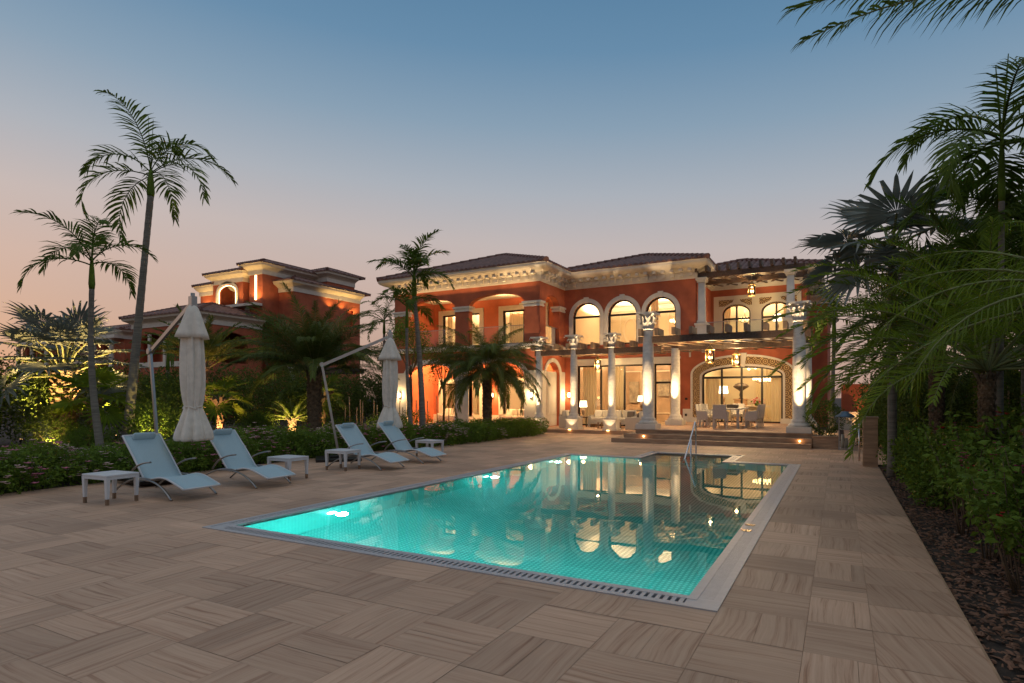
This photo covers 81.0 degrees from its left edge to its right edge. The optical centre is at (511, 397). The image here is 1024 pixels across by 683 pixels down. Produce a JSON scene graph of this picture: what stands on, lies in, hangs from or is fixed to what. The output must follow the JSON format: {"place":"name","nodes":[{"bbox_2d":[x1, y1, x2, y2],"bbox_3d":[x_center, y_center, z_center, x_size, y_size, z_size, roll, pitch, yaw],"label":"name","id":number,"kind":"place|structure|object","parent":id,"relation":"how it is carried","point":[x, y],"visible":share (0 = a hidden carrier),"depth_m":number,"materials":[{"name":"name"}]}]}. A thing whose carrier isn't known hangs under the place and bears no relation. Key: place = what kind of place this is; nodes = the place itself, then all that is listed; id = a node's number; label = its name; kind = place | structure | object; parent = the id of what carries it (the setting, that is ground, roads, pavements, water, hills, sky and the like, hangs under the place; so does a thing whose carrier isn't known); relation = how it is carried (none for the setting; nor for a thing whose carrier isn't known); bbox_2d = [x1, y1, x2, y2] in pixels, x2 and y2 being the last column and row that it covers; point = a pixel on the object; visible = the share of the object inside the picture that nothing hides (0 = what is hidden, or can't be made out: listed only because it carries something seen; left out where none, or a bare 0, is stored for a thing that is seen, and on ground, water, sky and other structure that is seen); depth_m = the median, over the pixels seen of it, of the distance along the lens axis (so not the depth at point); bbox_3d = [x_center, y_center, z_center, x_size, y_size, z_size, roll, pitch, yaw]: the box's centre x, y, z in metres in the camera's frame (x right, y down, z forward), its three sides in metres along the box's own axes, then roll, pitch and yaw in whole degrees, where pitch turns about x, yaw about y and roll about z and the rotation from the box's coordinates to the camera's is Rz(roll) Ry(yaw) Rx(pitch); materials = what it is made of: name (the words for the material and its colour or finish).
{"place":"outdoors","nodes":[
{"label":"outdoors","id":0,"kind":"place"},
{"bbox_2d":[0,435,404,478],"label":"lawn","id":1,"kind":"structure","parent":0,"point":[89,449],"depth_m":18.61,"materials":[{"name":"green plant"}]},
{"bbox_2d":[13,412,83,445],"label":"garden shrub","id":2,"kind":"object","parent":1,"relation":"on","point":[55,421],"visible":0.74,"depth_m":19.63,"materials":[{"name":"green plant"}]},
{"bbox_2d":[10,208,157,446],"bbox_3d":[-12.572,-1.849,17.597,3.084,7.029,3.374,0,0,4],"label":"feather palm","id":3,"kind":"object","parent":1,"relation":"on","point":[100,239],"visible":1,"depth_m":17.63,"materials":[{"name":"green plant"}]},
{"bbox_2d":[54,424,118,448],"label":"garden shrub","id":4,"kind":"object","parent":1,"relation":"on","point":[85,440],"visible":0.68,"depth_m":19.04,"materials":[{"name":"green plant"}]},
{"bbox_2d":[39,366,143,445],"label":"fan palm","id":5,"kind":"object","parent":1,"relation":"on","point":[64,406],"visible":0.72,"depth_m":20.28,"materials":[{"name":"green plant"}]},
{"bbox_2d":[123,401,180,440],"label":"garden shrub","id":6,"kind":"object","parent":1,"relation":"on","point":[148,417],"visible":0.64,"depth_m":20.03,"materials":[{"name":"green plant"}]},
{"bbox_2d":[75,89,237,445],"bbox_3d":[-12.262,-4.027,20.509,4.881,11.370,4.686,0,0,29],"label":"feather palm","id":7,"kind":"object","parent":1,"relation":"on","point":[132,382],"visible":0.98,"depth_m":20.57,"materials":[{"name":"green plant"}]},
{"bbox_2d":[135,365,209,430],"bbox_3d":[-12.545,0.215,22.098,2.598,2.857,2.594,0,0,29],"label":"garden shrub","id":8,"kind":"object","parent":1,"relation":"on","point":[147,397],"visible":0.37,"depth_m":21.66,"materials":[{"name":"green plant"}]},
{"bbox_2d":[131,303,262,418],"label":"date palm","id":9,"kind":"object","parent":1,"relation":"on","point":[211,346],"visible":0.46,"depth_m":23.83,"materials":[{"name":"green plant"}]},
{"bbox_2d":[203,374,254,428],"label":"fan palm","id":10,"kind":"object","parent":1,"relation":"on","point":[220,403],"visible":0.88,"depth_m":22.42,"materials":[{"name":"green plant"}]},
{"bbox_2d":[271,378,307,428],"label":"garden shrub","id":11,"kind":"object","parent":1,"relation":"on","point":[281,398],"visible":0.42,"depth_m":25.21,"materials":[{"name":"green plant"}]},
{"bbox_2d":[262,398,321,430],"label":"date palm","id":12,"kind":"object","parent":1,"relation":"on","point":[291,420],"visible":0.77,"depth_m":23.48,"materials":[{"name":"green plant"}]},
{"bbox_2d":[205,282,403,432],"bbox_3d":[-7.159,-1.181,22.017,7.214,5.643,7.140,0,0,29],"label":"date palm","id":13,"kind":"object","parent":1,"relation":"on","point":[311,347],"visible":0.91,"depth_m":21.33,"materials":[{"name":"green plant"}]},
{"bbox_2d":[291,373,347,426],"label":"fan palm","id":14,"kind":"object","parent":1,"relation":"on","point":[332,378],"visible":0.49,"depth_m":24.87,"materials":[{"name":"green plant"}]},
{"bbox_2d":[385,316,437,409],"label":"garden tree","id":15,"kind":"object","parent":1,"relation":"on","point":[400,327],"visible":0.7,"depth_m":26.98,"materials":[{"name":"green plant"}]},
{"bbox_2d":[427,332,458,420],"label":"garden tree","id":16,"kind":"object","parent":1,"relation":"on","point":[442,349],"visible":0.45,"depth_m":27.80,"materials":[{"name":"green plant"}]},
{"bbox_2d":[0,398,844,447],"bbox_3d":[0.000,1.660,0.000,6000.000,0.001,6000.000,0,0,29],"label":"ground","id":17,"kind":"structure","parent":0,"point":[7,442],"depth_m":32.45,"materials":[{"name":"green plant"}]},
{"bbox_2d":[0,347,59,442],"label":"boundary hedge","id":18,"kind":"object","parent":17,"relation":"on","point":[21,410],"visible":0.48,"depth_m":21.52,"materials":[{"name":"green plant"}]},
{"bbox_2d":[11,324,132,413],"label":"villa","id":19,"kind":"object","parent":17,"relation":"on","point":[125,333],"visible":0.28,"depth_m":55.05,"materials":[{"name":"red paint"}]},
{"bbox_2d":[0,299,149,443],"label":"fan palm","id":20,"kind":"object","parent":17,"relation":"on","point":[53,330],"visible":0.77,"depth_m":21.11,"materials":[{"name":"green plant"}]},
{"bbox_2d":[79,359,152,439],"bbox_3d":[-15.938,-0.037,24.564,2.884,3.538,2.826,0,0,8],"label":"boundary hedge","id":21,"kind":"object","parent":17,"relation":"on","point":[125,372],"visible":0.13,"depth_m":24.40,"materials":[{"name":"green plant"}]},
{"bbox_2d":[0,446,391,493],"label":"planting bed","id":22,"kind":"object","parent":17,"relation":"on","point":[68,484],"depth_m":11.41,"materials":[{"name":"soil"}]},
{"bbox_2d":[0,445,36,494],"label":"flowering shrub","id":23,"kind":"object","parent":22,"relation":"on","point":[10,470],"visible":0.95,"depth_m":10.06,"materials":[{"name":"green plant"}]},
{"bbox_2d":[0,438,89,492],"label":"flowering shrub","id":24,"kind":"object","parent":22,"relation":"on","point":[58,453],"visible":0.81,"depth_m":10.56,"materials":[{"name":"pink plant"}]},
{"bbox_2d":[54,447,126,484],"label":"flowering shrub","id":25,"kind":"object","parent":22,"relation":"on","point":[93,464],"visible":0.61,"depth_m":11.37,"materials":[{"name":"green plant"}]},
{"bbox_2d":[87,437,172,472],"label":"flowering shrub","id":26,"kind":"object","parent":22,"relation":"on","point":[125,454],"visible":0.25,"depth_m":11.78,"materials":[{"name":"green plant"}]},
{"bbox_2d":[165,437,214,472],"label":"flowering shrub","id":27,"kind":"object","parent":22,"relation":"on","point":[194,448],"visible":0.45,"depth_m":12.81,"materials":[{"name":"green plant"}]},
{"bbox_2d":[167,440,222,471],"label":"flowering shrub","id":28,"kind":"object","parent":22,"relation":"on","point":[208,457],"visible":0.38,"depth_m":13.26,"materials":[{"name":"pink plant"}]},
{"bbox_2d":[246,437,289,463],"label":"flowering shrub","id":29,"kind":"object","parent":22,"relation":"on","point":[278,452],"visible":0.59,"depth_m":14.89,"materials":[{"name":"green plant"}]},
{"bbox_2d":[261,423,319,456],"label":"flowering shrub","id":30,"kind":"object","parent":22,"relation":"on","point":[292,433],"visible":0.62,"depth_m":15.56,"materials":[{"name":"green plant"}]},
{"bbox_2d":[290,426,340,458],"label":"flowering shrub","id":31,"kind":"object","parent":22,"relation":"on","point":[317,448],"visible":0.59,"depth_m":16.25,"materials":[{"name":"green plant"}]},
{"bbox_2d":[371,276,445,424],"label":"feather palm","id":32,"kind":"object","parent":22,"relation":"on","point":[407,295],"visible":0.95,"depth_m":21.83,"materials":[{"name":"green plant"}]},
{"bbox_2d":[367,229,455,438],"bbox_3d":[-3.775,-2.225,22.186,2.998,7.741,3.186,0,0,29],"label":"feather palm","id":33,"kind":"object","parent":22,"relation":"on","point":[414,258],"visible":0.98,"depth_m":22.10,"materials":[{"name":"green plant"}]},
{"bbox_2d":[415,318,549,421],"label":"date palm","id":34,"kind":"object","parent":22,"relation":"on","point":[498,372],"visible":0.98,"depth_m":24.15,"materials":[{"name":"green plant"}]},
{"bbox_2d":[207,360,256,429],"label":"boundary hedge","id":35,"kind":"object","parent":17,"relation":"on","point":[234,390],"visible":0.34,"depth_m":29.05,"materials":[{"name":"green plant"}]},
{"bbox_2d":[118,258,370,417],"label":"neighbouring villa","id":36,"kind":"object","parent":17,"relation":"on","point":[225,295],"visible":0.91,"depth_m":49.68,"materials":[{"name":"red paint"}]},
{"bbox_2d":[224,363,281,428],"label":"boundary hedge","id":37,"kind":"object","parent":17,"relation":"on","point":[260,391],"visible":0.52,"depth_m":30.31,"materials":[{"name":"green plant"}]},
{"bbox_2d":[259,368,305,428],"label":"boundary hedge","id":38,"kind":"object","parent":17,"relation":"on","point":[286,377],"visible":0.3,"depth_m":31.44,"materials":[{"name":"green plant"}]},
{"bbox_2d":[329,370,372,423],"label":"boundary hedge","id":39,"kind":"object","parent":17,"relation":"on","point":[355,391],"visible":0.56,"depth_m":36.05,"materials":[{"name":"green plant"}]},
{"bbox_2d":[348,369,382,423],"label":"boundary hedge","id":40,"kind":"object","parent":17,"relation":"on","point":[378,388],"visible":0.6,"depth_m":37.30,"materials":[{"name":"green plant"}]},
{"bbox_2d":[423,419,461,445],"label":"flowering shrub","id":41,"kind":"object","parent":17,"relation":"on","point":[443,427],"visible":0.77,"depth_m":20.10,"materials":[{"name":"green plant"}]},
{"bbox_2d":[452,417,487,442],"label":"flowering shrub","id":42,"kind":"object","parent":17,"relation":"on","point":[469,425],"visible":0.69,"depth_m":21.30,"materials":[{"name":"green plant"}]},
{"bbox_2d":[6,445,1002,682],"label":"deck edging","id":43,"kind":"object","parent":17,"relation":"on","point":[980,645],"visible":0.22,"depth_m":4.79,"materials":[{"name":"stone"}]},
{"bbox_2d":[417,424,631,434],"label":"terrace","id":44,"kind":"structure","parent":17,"relation":"on","point":[586,431],"depth_m":26.78,"materials":[{"name":"stone"}]},
{"bbox_2d":[414,422,635,431],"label":"terrace paving","id":45,"kind":"structure","parent":44,"relation":"on","point":[586,428],"depth_m":28.34,"materials":[{"name":"stone"}]},
{"bbox_2d":[529,336,548,428],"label":"stone column","id":46,"kind":"structure","parent":45,"relation":"on","point":[539,413],"depth_m":28.33,"materials":[{"name":"white stone"}]},
{"bbox_2d":[564,334,583,429],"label":"stone column","id":47,"kind":"structure","parent":45,"relation":"on","point":[573,419],"depth_m":27.48,"materials":[{"name":"white stone"}]},
{"bbox_2d":[602,332,621,430],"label":"stone column","id":48,"kind":"structure","parent":45,"relation":"on","point":[611,421],"depth_m":26.60,"materials":[{"name":"white stone"}]},
{"bbox_2d":[588,410,636,426],"bbox_3d":[5.011,1.030,29.558,2.400,0.840,0.840,0,0,29],"label":"outdoor sofa","id":49,"kind":"object","parent":45,"relation":"on","point":[599,415],"visible":0.6,"depth_m":29.60,"materials":[{"name":"fabric"}]},
{"bbox_2d":[376,253,838,426],"bbox_3d":[8.182,-3.466,38.592,22.604,10.132,24.584,0,0,29],"label":"villa","id":50,"kind":"object","parent":17,"relation":"on","point":[538,296],"visible":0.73,"depth_m":31.16,"materials":[{"name":"red paint"}]},
{"bbox_2d":[546,371,556,425],"bbox_3d":[2.011,0.050,30.772,0.110,2.800,1.360,0,0,29],"label":"panelled door","id":51,"kind":"structure","parent":50,"relation":"in","point":[551,390],"depth_m":30.72,"materials":[{"name":"white wood"}]},
{"bbox_2d":[530,340,670,356],"bbox_3d":[4.514,-2.232,28.543,6.120,0.505,4.003,0,0,29],"label":"lounge pergola","id":52,"kind":"object","parent":50,"relation":"attached to","point":[582,350],"visible":0.83,"depth_m":27.27,"materials":[{"name":"brown wood"}]},
{"bbox_2d":[703,366,782,422],"bbox_3d":[10.625,-0.155,27.739,3.500,2.610,0.100,0,0,29],"label":"terrace door","id":53,"kind":"structure","parent":50,"relation":"in","point":[722,377],"depth_m":27.68,"materials":[{"name":"black metal"}]},
{"bbox_2d":[694,256,807,341],"bbox_3d":[11.534,-4.438,29.146,5.150,3.575,4.023,0,0,29],"label":"balcony pergola","id":54,"kind":"object","parent":50,"relation":"on","point":[702,279],"visible":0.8,"depth_m":28.31,"materials":[{"name":"white stone"}]},
{"bbox_2d":[635,422,817,437],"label":"terrace","id":55,"kind":"structure","parent":17,"relation":"on","point":[748,434],"depth_m":20.49,"materials":[{"name":"stone"}]},
{"bbox_2d":[649,422,813,433],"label":"terrace paving","id":56,"kind":"structure","parent":55,"relation":"on","point":[775,428],"depth_m":22.50,"materials":[{"name":"stone"}]},
{"bbox_2d":[635,311,660,429],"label":"stone column","id":57,"kind":"structure","parent":56,"relation":"on","point":[648,418],"depth_m":22.01,"materials":[{"name":"white stone"}]},
{"bbox_2d":[665,348,685,424],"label":"stone column","id":58,"kind":"structure","parent":56,"relation":"on","point":[675,417],"depth_m":25.31,"materials":[{"name":"white stone"}]},
{"bbox_2d":[786,300,811,433],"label":"stone column","id":59,"kind":"structure","parent":56,"relation":"on","point":[798,424],"depth_m":19.60,"materials":[{"name":"white stone"}]},
{"bbox_2d":[638,319,817,351],"bbox_3d":[8.914,-2.272,24.026,5.850,0.505,7.723,0,0,29],"label":"terrace pergola","id":60,"kind":"object","parent":59,"relation":"on","point":[661,339],"visible":0.79,"depth_m":21.80,"materials":[{"name":"brown wood"}]},
{"bbox_2d":[841,384,869,411],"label":"garden wall","id":61,"kind":"structure","parent":17,"relation":"on","point":[847,398],"depth_m":30.48,"materials":[{"name":"red paint"}]},
{"bbox_2d":[878,465,1023,682],"bbox_3d":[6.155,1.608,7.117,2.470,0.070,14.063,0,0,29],"label":"bark mulch","id":62,"kind":"object","parent":17,"relation":"on","point":[1006,659],"visible":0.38,"depth_m":5.37,"materials":[{"name":"brown wood"}]},
{"bbox_2d":[792,170,981,478],"bbox_3d":[7.682,-1.416,12.129,3.846,6.113,3.955,0,0,29],"label":"fan palm","id":63,"kind":"object","parent":62,"relation":"on","point":[874,212],"visible":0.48,"depth_m":12.05,"materials":[{"name":"green plant"}]},
{"bbox_2d":[763,189,1023,485],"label":"date palm","id":64,"kind":"object","parent":62,"relation":"on","point":[935,415],"visible":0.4,"depth_m":10.78,"materials":[{"name":"green plant"}]},
{"bbox_2d":[778,0,1020,52],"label":"date palm","id":65,"kind":"object","parent":62,"relation":"on","point":[862,13],"visible":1,"depth_m":4.95,"materials":[{"name":"green leaf"}]},
{"bbox_2d":[859,354,949,447],"bbox_3d":[11.325,0.180,17.197,2.222,3.077,2.153,0,0,4],"label":"screen shrub","id":66,"kind":"object","parent":62,"relation":"on","point":[880,412],"visible":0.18,"depth_m":17.31,"materials":[{"name":"green plant"}]},
{"bbox_2d":[799,190,1015,421],"bbox_3d":[9.437,-1.267,13.168,5.074,5.815,5.537,0,0,-3],"label":"date palm","id":67,"kind":"object","parent":62,"relation":"on","point":[867,321],"visible":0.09,"depth_m":13.75,"materials":[{"name":"green plant"}]},
{"bbox_2d":[795,215,1023,521],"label":"date palm","id":68,"kind":"object","parent":62,"relation":"on","point":[986,386],"visible":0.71,"depth_m":7.87,"materials":[{"name":"green plant"}]},
{"bbox_2d":[883,347,972,428],"bbox_3d":[10.937,0.020,15.648,2.176,3.356,2.287,0,0,29],"label":"screen shrub","id":69,"kind":"object","parent":62,"relation":"on","point":[907,398],"visible":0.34,"depth_m":15.50,"materials":[{"name":"green plant"}]},
{"bbox_2d":[889,420,967,495],"bbox_3d":[7.056,1.034,9.944,1.404,1.314,1.376,0,0,-8],"label":"border shrub","id":70,"kind":"object","parent":62,"relation":"on","point":[909,449],"visible":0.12,"depth_m":10.11,"materials":[{"name":"green plant"}]},
{"bbox_2d":[896,442,960,510],"bbox_3d":[6.523,1.139,8.889,1.404,1.086,1.376,0,0,7],"label":"border shrub","id":71,"kind":"object","parent":62,"relation":"on","point":[924,480],"visible":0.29,"depth_m":8.96,"materials":[{"name":"green plant"}]},
{"bbox_2d":[834,192,1023,391],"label":"date palm","id":72,"kind":"object","parent":62,"relation":"on","point":[956,236],"visible":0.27,"depth_m":9.90,"materials":[{"name":"green plant"}]},
{"bbox_2d":[851,220,1023,415],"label":"date palm","id":73,"kind":"object","parent":62,"relation":"on","point":[1011,287],"visible":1,"depth_m":5.77,"materials":[{"name":"green palm leaves"},{"name":"bark"}]},
{"bbox_2d":[856,327,1020,430],"bbox_3d":[10.868,-0.486,13.885,4.876,4.253,4.874,0,0,-20],"label":"date palm","id":74,"kind":"object","parent":62,"relation":"on","point":[953,393],"visible":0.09,"depth_m":13.10,"materials":[{"name":"green plant"}]},
{"bbox_2d":[864,53,1023,444],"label":"feather palm","id":75,"kind":"object","parent":62,"relation":"on","point":[948,167],"visible":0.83,"depth_m":8.53,"materials":[{"name":"green plant"}]},
{"bbox_2d":[907,416,1003,536],"bbox_3d":[5.362,0.920,7.132,0.836,1.435,0.965,0,0,-5],"label":"leggy rose bush","id":76,"kind":"object","parent":62,"relation":"on","point":[935,465],"visible":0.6,"depth_m":7.07,"materials":[{"name":"green plant"}]},
{"bbox_2d":[895,152,1023,447],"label":"feather palm","id":77,"kind":"object","parent":62,"relation":"on","point":[943,194],"visible":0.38,"depth_m":8.99,"materials":[{"name":"green plant"}]},
{"bbox_2d":[917,411,1021,502],"bbox_3d":[5.974,0.902,7.727,1.254,1.473,0.921,0,0,35],"label":"leggy rose bush","id":78,"kind":"object","parent":62,"relation":"on","point":[948,432],"visible":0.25,"depth_m":7.88,"materials":[{"name":"green plant"}]},
{"bbox_2d":[931,414,1022,529],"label":"leggy rose bush","id":79,"kind":"object","parent":62,"relation":"on","point":[979,451],"visible":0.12,"depth_m":7.42,"materials":[{"name":"green plant"}]},
{"bbox_2d":[940,438,1023,560],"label":"leggy rose bush","id":80,"kind":"object","parent":62,"relation":"on","point":[958,468],"visible":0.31,"depth_m":5.99,"materials":[{"name":"green plant"}]},
{"bbox_2d":[946,447,1023,594],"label":"leggy rose bush","id":81,"kind":"object","parent":62,"relation":"on","point":[983,506],"visible":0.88,"depth_m":5.03,"materials":[{"name":"green plant"}]},
{"bbox_2d":[963,435,1023,554],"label":"leggy rose bush","id":82,"kind":"object","parent":62,"relation":"on","point":[990,452],"visible":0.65,"depth_m":5.38,"materials":[{"name":"green plant"}]},
{"bbox_2d":[963,393,1023,485],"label":"leggy rose bush","id":83,"kind":"object","parent":62,"relation":"on","point":[997,423],"visible":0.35,"depth_m":7.54,"materials":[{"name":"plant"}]},
{"bbox_2d":[963,419,1023,570],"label":"leggy rose bush","id":84,"kind":"object","parent":62,"relation":"on","point":[984,442],"visible":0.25,"depth_m":5.69,"materials":[{"name":"green plant"}]},
{"bbox_2d":[976,481,1023,563],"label":"leggy rose bush","id":85,"kind":"object","parent":62,"relation":"on","point":[1008,545],"visible":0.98,"depth_m":4.87,"materials":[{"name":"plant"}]},
{"bbox_2d":[0,430,999,682],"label":"pool deck","id":86,"kind":"structure","parent":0,"point":[912,604],"depth_m":4.67,"materials":[{"name":"stone"}]},
{"bbox_2d":[82,470,138,505],"bbox_3d":[-6.174,1.377,9.232,0.600,0.445,0.500,0,0,25],"label":"side table","id":87,"kind":"object","parent":86,"relation":"on","point":[108,476],"visible":1,"depth_m":9.13,"materials":[{"name":"white paint"}]},
{"bbox_2d":[117,293,213,484],"bbox_3d":[-6.251,-0.150,11.053,2.202,3.400,1.100,0,0,37],"label":"cantilever parasol","id":88,"kind":"object","parent":86,"relation":"on","point":[192,335],"visible":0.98,"depth_m":10.47,"materials":[{"name":"white fabric"}]},
{"bbox_2d":[117,432,220,500],"bbox_3d":[-5.712,1.095,9.948,1.861,1.008,0.810,0,0,29],"label":"sun lounger","id":89,"kind":"object","parent":86,"relation":"on","point":[152,456],"visible":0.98,"depth_m":10.02,"materials":[{"name":"white sling fabric"},{"name":"silver metal"}]},
{"bbox_2d":[205,428,295,488],"bbox_3d":[-4.954,1.095,11.212,1.861,1.008,0.810,0,0,27],"label":"sun lounger","id":90,"kind":"object","parent":86,"relation":"on","point":[231,450],"visible":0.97,"depth_m":11.26,"materials":[{"name":"white sling fabric"},{"name":"silver metal"}]},
{"bbox_2d":[316,330,402,462],"bbox_3d":[-3.962,-0.100,15.650,2.202,3.400,1.100,0,0,-18],"label":"cantilever parasol","id":91,"kind":"object","parent":86,"relation":"on","point":[390,356],"visible":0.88,"depth_m":15.71,"materials":[{"name":"white fabric"}]},
{"bbox_2d":[328,423,408,470],"bbox_3d":[-3.296,1.095,13.835,1.861,1.008,0.810,0,0,30],"label":"sun lounger","id":92,"kind":"object","parent":86,"relation":"on","point":[352,435],"visible":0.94,"depth_m":13.93,"materials":[{"name":"white sling fabric"},{"name":"silver metal"}]},
{"bbox_2d":[371,421,446,463],"bbox_3d":[-2.599,1.095,15.155,1.861,1.008,0.810,0,0,28],"label":"sun lounger","id":93,"kind":"object","parent":86,"relation":"on","point":[397,439],"visible":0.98,"depth_m":15.20,"materials":[{"name":"white fabric"}]},
{"bbox_2d":[0,434,977,682],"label":"deck joints","id":94,"kind":"object","parent":86,"relation":"on","point":[446,586],"visible":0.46,"depth_m":4.82,"materials":[{"name":"tile"}]},
{"bbox_2d":[202,451,800,611],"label":"swimming pool","id":95,"kind":"structure","parent":86,"relation":"in","point":[711,590],"depth_m":6.22,"materials":[{"name":"tile"}]},
{"bbox_2d":[240,453,786,594],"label":"water","id":96,"kind":"structure","parent":95,"relation":"in","point":[668,522],"depth_m":8.01,"materials":[{"name":"teal liquid"}]},
{"bbox_2d":[611,432,811,448],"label":"terrace steps","id":97,"kind":"structure","parent":86,"relation":"on","point":[747,441],"depth_m":20.13,"materials":[{"name":"stone"}]},
{"bbox_2d":[812,430,837,448],"bbox_3d":[10.767,1.430,20.542,0.760,0.440,4.020,0,0,29],"label":"stone planter","id":98,"kind":"object","parent":86,"relation":"on","point":[828,441],"visible":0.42,"depth_m":18.82,"materials":[{"name":"stone"}]},
{"bbox_2d":[803,398,848,435],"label":"ball shrub","id":99,"kind":"object","parent":98,"relation":"in","point":[818,413],"visible":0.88,"depth_m":19.24,"materials":[{"name":"green plant"}]},
{"bbox_2d":[853,416,878,466],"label":"gate pier","id":100,"kind":"structure","parent":86,"relation":"on","point":[870,435],"depth_m":13.93,"materials":[{"name":"stone"}]},
{"bbox_2d":[0,0,1023,397],"label":"sky","id":101,"kind":"structure","parent":0,"point":[571,133],"materials":[{"name":"blue"}]},
{"bbox_2d":[772,279,885,432],"bbox_3d":[10.941,-1.237,20.763,3.493,5.760,3.643,0,0,29],"label":"feather palm","id":102,"kind":"object","parent":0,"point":[815,325],"visible":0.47,"depth_m":20.75,"materials":[{"name":"green plant"}]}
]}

